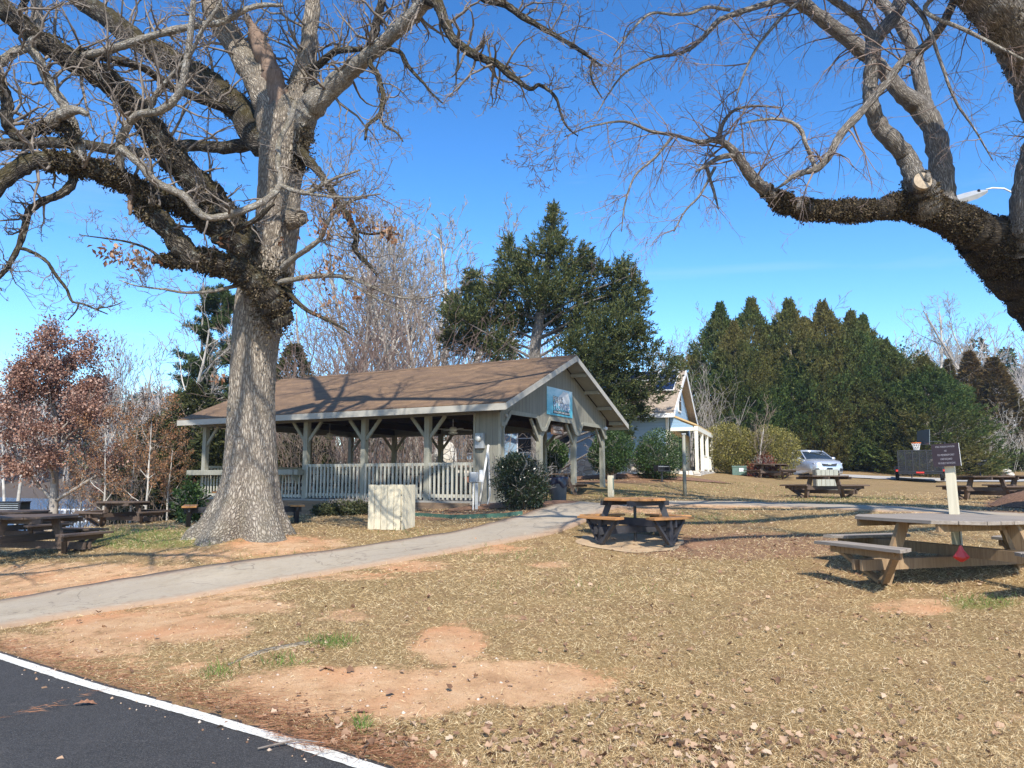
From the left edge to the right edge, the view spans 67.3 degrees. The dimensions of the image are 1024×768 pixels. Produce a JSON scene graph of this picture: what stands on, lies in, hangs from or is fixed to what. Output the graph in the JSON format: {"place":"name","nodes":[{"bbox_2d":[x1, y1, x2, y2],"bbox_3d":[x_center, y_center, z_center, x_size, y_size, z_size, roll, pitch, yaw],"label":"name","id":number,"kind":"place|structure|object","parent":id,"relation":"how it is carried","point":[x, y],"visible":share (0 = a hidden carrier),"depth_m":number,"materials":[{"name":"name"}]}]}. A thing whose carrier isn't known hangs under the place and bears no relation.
{"place":"outdoors","nodes":[
{"label":"outdoors","id":0,"kind":"place"},
{"bbox_2d":[0,497,96,530],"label":"water","id":1,"kind":"structure","parent":0,"point":[33,504],"depth_m":97.20,"materials":[{"name":"blue liquid"}]},
{"bbox_2d":[0,651,393,767],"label":"road","id":2,"kind":"structure","parent":0,"point":[105,731],"depth_m":4.82,"materials":[{"name":"asphalt"}]},
{"bbox_2d":[0,653,385,767],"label":"road marking","id":3,"kind":"object","parent":2,"relation":"on","point":[333,755],"visible":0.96,"depth_m":5.25,"materials":[{"name":"paint"}]},
{"bbox_2d":[0,501,619,629],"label":"path","id":4,"kind":"structure","parent":0,"point":[154,588],"depth_m":11.11,"materials":[{"name":"concrete"}]},
{"bbox_2d":[0,445,1023,767],"bbox_3d":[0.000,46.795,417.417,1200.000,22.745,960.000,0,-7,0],"label":"ground","id":5,"kind":"structure","parent":0,"point":[562,679],"depth_m":7.64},
{"bbox_2d":[0,501,30,530],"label":"iron grill","id":6,"kind":"object","parent":5,"relation":"on","point":[14,505],"visible":0.44,"depth_m":20.27,"materials":[{"name":"black metal"}]},
{"bbox_2d":[0,510,76,535],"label":"picnic table","id":7,"kind":"object","parent":5,"relation":"on","point":[20,529],"visible":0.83,"depth_m":19.03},
{"bbox_2d":[0,514,113,553],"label":"picnic table","id":8,"kind":"object","parent":5,"relation":"on","point":[65,538],"visible":0.98,"depth_m":14.57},
{"bbox_2d":[0,312,172,530],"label":"russet oak","id":9,"kind":"object","parent":5,"relation":"on","point":[84,395],"visible":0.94,"depth_m":28.58,"materials":[{"name":"brown plant"}]},
{"bbox_2d":[59,423,113,527],"bbox_3d":[-17.083,3.516,30.680,2.435,4.751,2.753,0,-7,-1],"label":"sapling","id":10,"kind":"object","parent":5,"relation":"on","point":[73,473],"visible":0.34,"depth_m":30.43,"materials":[{"name":"orange plant"}]},
{"bbox_2d":[58,399,144,509],"bbox_3d":[-14.799,2.858,27.736,2.764,4.771,2.446,2,-7,-16],"label":"sapling","id":11,"kind":"object","parent":5,"relation":"on","point":[100,447],"visible":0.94,"depth_m":27.72,"materials":[{"name":"orange plant"}]},
{"bbox_2d":[26,452,176,530],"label":"undergrowth","id":12,"kind":"object","parent":5,"relation":"on","point":[78,502],"visible":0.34,"depth_m":32.13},
{"bbox_2d":[0,380,227,485],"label":"woods","id":13,"kind":"object","parent":5,"relation":"on","point":[158,397],"visible":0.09,"depth_m":159.92,"materials":[{"name":"plant"}]},
{"bbox_2d":[88,328,139,458],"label":"bare tree","id":14,"kind":"object","parent":5,"relation":"on","point":[109,398],"visible":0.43,"depth_m":52.56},
{"bbox_2d":[96,438,131,524],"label":"tree","id":15,"kind":"object","parent":5,"relation":"on","point":[114,509],"visible":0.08,"depth_m":42.42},
{"bbox_2d":[72,501,169,526],"bbox_3d":[-12.741,4.249,25.168,2.740,0.805,2.740,-3,-8,20],"label":"picnic table","id":16,"kind":"object","parent":5,"relation":"on","point":[101,516],"visible":0.99,"depth_m":24.81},
{"bbox_2d":[104,331,159,477],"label":"bare tree","id":17,"kind":"object","parent":5,"relation":"on","point":[121,401],"visible":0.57,"depth_m":53.69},
{"bbox_2d":[96,396,169,522],"bbox_3d":[-15.979,3.347,32.907,3.201,5.524,2.832,-2,-7,14],"label":"sapling","id":18,"kind":"object","parent":5,"relation":"on","point":[131,409],"visible":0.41,"depth_m":32.67,"materials":[{"name":"orange plant"}]},
{"bbox_2d":[116,413,166,522],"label":"tree","id":19,"kind":"object","parent":5,"relation":"on","point":[121,509],"visible":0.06,"depth_m":37.23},
{"bbox_2d":[103,388,186,521],"bbox_3d":[-12.839,2.496,26.955,2.528,4.932,2.858,4,-8,-32],"label":"sapling","id":20,"kind":"object","parent":5,"relation":"on","point":[147,449],"visible":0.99,"depth_m":26.86,"materials":[{"name":"orange plant"}]},
{"bbox_2d":[119,345,180,437],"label":"bare tree","id":21,"kind":"object","parent":5,"relation":"on","point":[147,392],"visible":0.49,"depth_m":45.12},
{"bbox_2d":[127,440,189,518],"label":"evergreen tree","id":22,"kind":"object","parent":5,"relation":"on","point":[139,492],"visible":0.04,"depth_m":33.82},
{"bbox_2d":[136,425,194,520],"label":"sapling","id":23,"kind":"object","parent":5,"relation":"on","point":[182,470],"visible":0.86,"depth_m":29.90,"materials":[{"name":"orange plant"}]},
{"bbox_2d":[129,270,232,449],"bbox_3d":[-14.343,0.561,34.983,5.606,11.606,5.223,3,-8,-24],"label":"bare tree","id":24,"kind":"object","parent":5,"relation":"on","point":[213,389],"visible":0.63,"depth_m":34.85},
{"bbox_2d":[145,381,220,520],"bbox_3d":[-13.975,3.032,34.002,4.114,6.391,3.986,2,-7,-15],"label":"evergreen tree","id":25,"kind":"object","parent":5,"relation":"on","point":[187,397],"visible":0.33,"depth_m":33.08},
{"bbox_2d":[167,474,211,523],"bbox_3d":[-8.965,3.188,21.308,1.118,1.429,1.068,5,-9,-35],"label":"laurel shrub","id":26,"kind":"object","parent":5,"relation":"on","point":[190,494],"visible":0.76,"depth_m":21.11,"materials":[{"name":"green plant"}]},
{"bbox_2d":[168,282,234,428],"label":"pine tree","id":27,"kind":"object","parent":5,"relation":"on","point":[214,301],"visible":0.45,"depth_m":40.06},
{"bbox_2d":[179,427,225,496],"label":"evergreen tree","id":28,"kind":"object","parent":5,"relation":"on","point":[216,448],"visible":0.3,"depth_m":31.07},
{"bbox_2d":[181,491,304,526],"bbox_3d":[-6.055,2.822,17.384,2.560,0.803,2.560,3,-8,-20],"label":"picnic table","id":29,"kind":"object","parent":5,"relation":"on","point":[295,509],"visible":0.37,"depth_m":17.01,"materials":[{"name":"brown wood"}]},
{"bbox_2d":[0,635,486,767],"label":"pine straw","id":30,"kind":"object","parent":5,"relation":"on","point":[316,732],"visible":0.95,"depth_m":5.08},
{"bbox_2d":[228,640,329,664],"bbox_3d":[-2.043,2.329,6.705,0.939,0.104,0.154,6,-9,-41],"label":"tree root","id":31,"kind":"object","parent":5,"relation":"on","point":[261,651],"visible":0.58,"depth_m":6.71,"materials":[{"name":"grey wood"}]},
{"bbox_2d":[276,342,314,444],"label":"evergreen tree","id":32,"kind":"object","parent":5,"relation":"on","point":[281,364],"visible":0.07,"depth_m":42.05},
{"bbox_2d":[74,352,530,521],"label":"undergrowth","id":33,"kind":"object","parent":5,"relation":"on","point":[461,454],"visible":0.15,"depth_m":33.33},
{"bbox_2d":[276,433,339,493],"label":"evergreen tree","id":34,"kind":"object","parent":5,"relation":"on","point":[325,457],"visible":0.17,"depth_m":36.06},
{"bbox_2d":[277,257,348,378],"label":"bare tree","id":35,"kind":"object","parent":5,"relation":"on","point":[296,326],"visible":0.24,"depth_m":48.56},
{"bbox_2d":[0,0,644,546],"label":"oak tree","id":36,"kind":"object","parent":5,"relation":"on","point":[274,116],"visible":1,"depth_m":13.46,"materials":[{"name":"grey plant"}]},
{"bbox_2d":[310,496,352,515],"bbox_3d":[-4.482,3.237,20.378,1.599,0.589,1.058,0,-7,0],"label":"shrub","id":37,"kind":"object","parent":5,"relation":"on","point":[335,508],"visible":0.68,"depth_m":20.18,"materials":[{"name":"green plant"}]},
{"bbox_2d":[342,495,367,515],"bbox_3d":[-3.903,3.179,20.060,1.009,0.560,1.055,-6,-9,41],"label":"shrub","id":38,"kind":"object","parent":5,"relation":"on","point":[358,507],"visible":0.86,"depth_m":19.85,"materials":[{"name":"green plant"}]},
{"bbox_2d":[295,217,419,463],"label":"bare tree","id":39,"kind":"object","parent":5,"relation":"on","point":[318,289],"visible":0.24,"depth_m":44.55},
{"bbox_2d":[313,240,420,486],"bbox_3d":[-6.965,-0.859,38.763,5.751,13.516,5.046,3,-8,-24],"label":"bare tree","id":40,"kind":"object","parent":5,"relation":"on","point":[352,354],"visible":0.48,"depth_m":38.52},
{"bbox_2d":[180,230,562,493],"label":"undergrowth","id":41,"kind":"object","parent":5,"relation":"on","point":[339,371],"visible":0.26,"depth_m":35.54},
{"bbox_2d":[307,218,435,441],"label":"bare tree","id":42,"kind":"object","parent":5,"relation":"on","point":[360,305],"visible":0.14,"depth_m":50.65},
{"bbox_2d":[290,156,453,484],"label":"bare tree","id":43,"kind":"object","parent":5,"relation":"on","point":[384,259],"visible":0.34,"depth_m":43.95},
{"bbox_2d":[308,190,435,478],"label":"bare tree","id":44,"kind":"object","parent":5,"relation":"on","point":[398,259],"visible":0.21,"depth_m":47.98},
{"bbox_2d":[368,485,414,529],"bbox_3d":[-2.500,2.554,16.007,0.800,0.910,0.640,-3,-8,21],"label":"bin screen","id":45,"kind":"object","parent":5,"relation":"on","point":[391,507],"visible":0.94,"depth_m":15.73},
{"bbox_2d":[302,178,495,487],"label":"bare tree","id":46,"kind":"object","parent":5,"relation":"on","point":[413,310],"visible":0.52,"depth_m":40.07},
{"bbox_2d":[177,355,628,516],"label":"pavilion","id":47,"kind":"structure","parent":5,"relation":"on","point":[427,403],"depth_m":22.88,"materials":[{"name":"wood"}]},
{"bbox_2d":[283,474,355,496],"bbox_3d":[-6.423,3.406,25.797,1.800,0.773,1.700,-4,-8,28],"label":"picnic table","id":48,"kind":"object","parent":47,"relation":"on","point":[319,483],"visible":0.3,"depth_m":25.64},
{"bbox_2d":[547,386,571,417],"bbox_3d":[1.448,0.561,23.132,0.026,0.818,1.800,-4,-8,28],"label":"banner sign","id":49,"kind":"object","parent":47,"relation":"attached to","point":[559,402],"visible":1,"depth_m":23.07,"materials":[{"name":"blue plastic"}]},
{"bbox_2d":[348,203,461,480],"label":"bare tree","id":50,"kind":"object","parent":5,"relation":"on","point":[420,248],"visible":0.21,"depth_m":53.08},
{"bbox_2d":[364,197,506,449],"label":"bare tree","id":51,"kind":"object","parent":5,"relation":"on","point":[446,238],"visible":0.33,"depth_m":52.70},
{"bbox_2d":[433,441,468,493],"bbox_3d":[-2.281,3.506,31.910,1.850,2.237,0.900,3,-8,-20],"label":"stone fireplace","id":52,"kind":"object","parent":5,"relation":"on","point":[447,455],"visible":0.19,"depth_m":31.51,"materials":[{"name":"stone"}]},
{"bbox_2d":[415,511,522,518],"bbox_3d":[-2.506,3.209,19.193,0.820,0.274,7.259,6,-10,-42],"label":"bed edging","id":53,"kind":"object","parent":5,"relation":"on","point":[492,515],"visible":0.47,"depth_m":17.02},
{"bbox_2d":[469,470,482,510],"bbox_3d":[-0.882,2.662,18.931,0.330,1.085,0.130,0,-7,0],"label":"utility pedestal","id":54,"kind":"object","parent":5,"relation":"on","point":[476,478],"visible":0.98,"depth_m":18.91,"materials":[{"name":"grey metal"}]},
{"bbox_2d":[424,192,545,441],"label":"bare tree","id":55,"kind":"object","parent":5,"relation":"on","point":[504,227],"visible":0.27,"depth_m":46.73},
{"bbox_2d":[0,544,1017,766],"bbox_3d":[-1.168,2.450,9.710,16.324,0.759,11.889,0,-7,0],"label":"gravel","id":56,"kind":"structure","parent":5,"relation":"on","point":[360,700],"depth_m":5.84,"materials":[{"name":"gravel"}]},
{"bbox_2d":[0,477,1023,767],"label":"grass","id":57,"kind":"structure","parent":5,"relation":"on","point":[958,729],"depth_m":6.45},
{"bbox_2d":[445,500,578,510],"bbox_3d":[0.080,3.061,19.434,3.625,0.249,1.434,0,-7,0],"label":"mulch bed","id":58,"kind":"object","parent":5,"relation":"on","point":[491,505],"visible":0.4,"depth_m":19.06,"materials":[{"name":"brown wood"}]},
{"bbox_2d":[14,492,1023,767],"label":"leaf litter","id":59,"kind":"object","parent":5,"relation":"on","point":[678,742],"visible":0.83,"depth_m":4.82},
{"bbox_2d":[488,448,556,510],"bbox_3d":[0.242,2.270,18.226,1.640,1.493,1.554,0,-7,0],"label":"camellia shrub","id":60,"kind":"object","parent":5,"relation":"on","point":[525,486],"visible":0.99,"depth_m":17.93,"materials":[{"name":"green plant"}]},
{"bbox_2d":[314,318,776,471],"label":"woods","id":61,"kind":"object","parent":5,"relation":"on","point":[518,347],"visible":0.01,"depth_m":67.43,"materials":[{"name":"plant"}]},
{"bbox_2d":[76,481,1019,734],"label":"green grass","id":62,"kind":"structure","parent":5,"relation":"on","point":[322,642],"depth_m":8.53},
{"bbox_2d":[529,439,577,476],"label":"holly tree","id":63,"kind":"object","parent":5,"relation":"on","point":[557,453],"visible":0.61,"depth_m":29.03,"materials":[{"name":"green plant"}]},
{"bbox_2d":[549,476,568,499],"bbox_3d":[1.231,2.777,20.409,0.553,0.642,0.547,0,-7,0],"label":"trash can","id":64,"kind":"object","parent":5,"relation":"on","point":[559,490],"visible":0.82,"depth_m":20.21,"materials":[{"name":"plastic"}]},
{"bbox_2d":[431,199,688,469],"bbox_3d":[1.975,-2.210,35.333,11.782,13.553,6.850,0,-7,0],"label":"cedar tree","id":65,"kind":"object","parent":5,"relation":"on","point":[607,341],"visible":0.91,"depth_m":35.24,"materials":[{"name":"green plant"}]},
{"bbox_2d":[454,371,714,476],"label":"blue house","id":66,"kind":"structure","parent":5,"relation":"on","point":[675,414],"depth_m":37.45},
{"bbox_2d":[517,433,530,452],"bbox_3d":[0.680,2.707,38.367,0.900,1.500,0.086,-3,-8,20],"label":"window","id":67,"kind":"structure","parent":66,"relation":"in","point":[522,439],"depth_m":38.33,"materials":[{"name":"glass"}]},
{"bbox_2d":[585,430,637,479],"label":"holly tree","id":68,"kind":"object","parent":5,"relation":"on","point":[617,454],"visible":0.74,"depth_m":30.51,"materials":[{"name":"green plant"}]},
{"bbox_2d":[576,533,683,552],"bbox_3d":[2.076,2.796,13.609,1.805,0.207,1.762,-3,-8,22],"label":"ground pad","id":69,"kind":"object","parent":5,"relation":"on","point":[654,543],"visible":0.83,"depth_m":13.50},
{"bbox_2d":[577,497,693,544],"bbox_3d":[2.214,2.454,13.833,1.900,0.799,1.900,5,-9,-36],"label":"picnic table","id":70,"kind":"object","parent":69,"relation":"on","point":[666,525],"visible":1,"depth_m":13.47,"materials":[{"name":"brown wood"}]},
{"bbox_2d":[569,474,727,482],"bbox_3d":[4.438,4.041,32.267,9.808,0.567,1.339,0,-7,0],"label":"mulch bed","id":71,"kind":"object","parent":5,"relation":"on","point":[631,475],"visible":0.59,"depth_m":31.84,"materials":[{"name":"brown wood"}]},
{"bbox_2d":[631,427,688,478],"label":"holly tree","id":72,"kind":"object","parent":71,"relation":"on","point":[655,446],"visible":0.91,"depth_m":31.47,"materials":[{"name":"green plant"}]},
{"bbox_2d":[681,433,686,496],"bbox_3d":[5.369,2.542,23.959,0.130,2.007,0.120,0,-7,0],"label":"lawn post","id":73,"kind":"object","parent":5,"relation":"on","point":[684,465],"visible":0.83,"depth_m":23.93,"materials":[{"name":"grey paint"}]},
{"bbox_2d":[669,334,754,468],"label":"bare tree","id":74,"kind":"object","parent":5,"relation":"on","point":[703,426],"visible":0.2,"depth_m":49.09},
{"bbox_2d":[691,421,763,473],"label":"round hedge","id":75,"kind":"object","parent":5,"relation":"on","point":[721,455],"visible":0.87,"depth_m":42.14,"materials":[{"name":"green plant"}]},
{"bbox_2d":[682,300,777,465],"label":"cypress","id":76,"kind":"object","parent":5,"relation":"on","point":[718,323],"visible":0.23,"depth_m":58.45,"materials":[{"name":"green plant"}]},
{"bbox_2d":[691,318,795,465],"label":"cypress","id":77,"kind":"object","parent":5,"relation":"on","point":[733,336],"visible":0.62,"depth_m":54.55,"materials":[{"name":"green plant"}]},
{"bbox_2d":[738,451,781,477],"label":"red shrub","id":78,"kind":"object","parent":5,"relation":"on","point":[766,461],"visible":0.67,"depth_m":41.09,"materials":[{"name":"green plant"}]},
{"bbox_2d":[698,295,823,456],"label":"cypress","id":79,"kind":"object","parent":5,"relation":"on","point":[752,326],"visible":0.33,"depth_m":56.16,"materials":[{"name":"green plant"}]},
{"bbox_2d":[501,0,1023,331],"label":"oak tree","id":80,"kind":"object","parent":5,"relation":"on","point":[989,246],"visible":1,"depth_m":13.88,"materials":[{"name":"brown plant"}]},
{"bbox_2d":[748,393,777,461],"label":"bare sapling","id":81,"kind":"object","parent":5,"relation":"on","point":[761,440],"visible":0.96,"depth_m":41.48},
{"bbox_2d":[732,424,803,476],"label":"round hedge","id":82,"kind":"object","parent":5,"relation":"on","point":[774,449],"visible":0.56,"depth_m":42.14,"materials":[{"name":"green plant"}]},
{"bbox_2d":[743,464,798,478],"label":"picnic table","id":83,"kind":"object","parent":5,"relation":"on","point":[783,473],"visible":0.98,"depth_m":40.23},
{"bbox_2d":[735,296,873,468],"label":"cypress","id":84,"kind":"object","parent":5,"relation":"on","point":[788,318],"visible":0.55,"depth_m":55.07,"materials":[{"name":"green plant"}]},
{"bbox_2d":[770,316,854,458],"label":"cypress","id":85,"kind":"object","parent":5,"relation":"on","point":[810,398],"visible":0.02,"depth_m":57.01,"materials":[{"name":"green plant"}]},
{"bbox_2d":[780,475,869,498],"bbox_3d":[10.657,3.531,26.265,2.740,0.805,2.740,3,-8,-23],"label":"picnic table","id":86,"kind":"object","parent":5,"relation":"on","point":[808,488],"visible":0.99,"depth_m":25.79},
{"bbox_2d":[812,470,837,485],"bbox_3d":[12.540,3.876,30.757,0.840,0.892,0.672,-1,-7,8],"label":"bin screen","id":87,"kind":"object","parent":5,"relation":"on","point":[828,482],"visible":0.55,"depth_m":30.46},
{"bbox_2d":[764,297,907,470],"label":"cypress","id":88,"kind":"object","parent":5,"relation":"on","point":[826,321],"visible":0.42,"depth_m":55.33,"materials":[{"name":"green plant"}]},
{"bbox_2d":[802,308,921,469],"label":"cypress","id":89,"kind":"object","parent":5,"relation":"on","point":[855,329],"visible":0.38,"depth_m":55.29,"materials":[{"name":"green plant"}]},
{"bbox_2d":[813,312,924,470],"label":"cypress","id":90,"kind":"object","parent":5,"relation":"on","point":[863,318],"visible":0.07,"depth_m":58.04,"materials":[{"name":"green plant"}]},
{"bbox_2d":[821,336,977,472],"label":"cypress","id":91,"kind":"object","parent":5,"relation":"on","point":[895,356],"visible":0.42,"depth_m":54.28,"materials":[{"name":"green plant"}]},
{"bbox_2d":[814,513,1023,585],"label":"picnic table","id":92,"kind":"object","parent":5,"relation":"on","point":[888,550],"visible":0.98,"depth_m":9.41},
{"bbox_2d":[894,450,944,480],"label":"utility trailer","id":93,"kind":"object","parent":5,"relation":"on","point":[940,470],"visible":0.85,"depth_m":45.33,"materials":[{"name":"black metal"}]},
{"bbox_2d":[896,295,959,370],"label":"bare tree","id":94,"kind":"object","parent":5,"relation":"on","point":[948,352],"visible":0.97,"depth_m":76.18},
{"bbox_2d":[847,353,1023,476],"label":"cypress","id":95,"kind":"object","parent":5,"relation":"on","point":[940,378],"visible":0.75,"depth_m":51.95,"materials":[{"name":"green plant"}]},
{"bbox_2d":[905,293,969,371],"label":"bare tree","id":96,"kind":"object","parent":5,"relation":"on","point":[941,353],"visible":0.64,"depth_m":78.77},
{"bbox_2d":[931,443,962,544],"bbox_3d":[6.019,1.672,10.554,0.343,1.712,0.274,-5,-9,36],"label":"notice sign","id":97,"kind":"object","parent":5,"relation":"on","point":[947,457],"visible":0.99,"depth_m":10.53,"materials":[{"name":"white paint"}]},
{"bbox_2d":[875,322,1023,384],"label":"woods","id":98,"kind":"object","parent":5,"relation":"on","point":[1004,355],"visible":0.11,"depth_m":97.58,"materials":[{"name":"plant"}]},
{"bbox_2d":[931,321,985,424],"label":"bare tree","id":99,"kind":"object","parent":5,"relation":"on","point":[955,352],"visible":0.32,"depth_m":77.09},
{"bbox_2d":[923,290,1003,379],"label":"bare tree","id":100,"kind":"object","parent":5,"relation":"on","point":[946,308],"visible":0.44,"depth_m":80.84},
{"bbox_2d":[941,350,1010,467],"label":"rusty conifer","id":101,"kind":"object","parent":5,"relation":"on","point":[972,372],"visible":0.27,"depth_m":60.95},
{"bbox_2d":[936,476,1023,499],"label":"picnic table","id":102,"kind":"object","parent":5,"relation":"on","point":[969,489],"visible":0.88,"depth_m":24.05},
{"bbox_2d":[957,187,1010,201],"bbox_3d":[12.760,-1.199,19.812,2.597,8.878,0.303,0,-7,0],"label":"street lamp","id":103,"kind":"object","parent":5,"relation":"on","point":[971,195],"visible":0.77,"depth_m":20.21,"materials":[{"name":"white metal"}]},
{"bbox_2d":[951,400,1023,472],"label":"undergrowth","id":104,"kind":"object","parent":5,"relation":"on","point":[1011,438],"visible":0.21,"depth_m":56.03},
{"bbox_2d":[962,355,1023,458],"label":"rusty conifer","id":105,"kind":"object","parent":5,"relation":"on","point":[1001,382],"visible":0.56,"depth_m":59.14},
{"bbox_2d":[989,491,1023,507],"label":"mulch bed","id":106,"kind":"object","parent":5,"relation":"on","point":[1016,499],"visible":0.98,"depth_m":19.33,"materials":[{"name":"brown wood"}]},
{"bbox_2d":[989,443,1023,470],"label":"roadside shrub","id":107,"kind":"object","parent":5,"relation":"on","point":[1020,463],"visible":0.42,"depth_m":56.24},
{"bbox_2d":[0,0,1023,447],"label":"sky","id":108,"kind":"structure","parent":0,"point":[886,267],"materials":[{"name":"blue"}]},
{"bbox_2d":[617,500,1023,515],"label":"path","id":109,"kind":"structure","parent":0,"point":[883,508],"depth_m":18.27,"materials":[{"name":"concrete"}]},
{"bbox_2d":[840,474,1023,481],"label":"driveway","id":110,"kind":"structure","parent":0,"point":[900,478],"depth_m":47.90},
{"bbox_2d":[778,450,842,474],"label":"car","id":111,"kind":"object","parent":110,"relation":"on","point":[817,460],"visible":0.48,"depth_m":45.95,"materials":[{"name":"silver metal"}]},
{"bbox_2d":[911,429,945,449],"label":"basketball hoop","id":112,"kind":"object","parent":110,"relation":"on","point":[923,437],"visible":0.86,"depth_m":49.34,"materials":[{"name":"black metal"}]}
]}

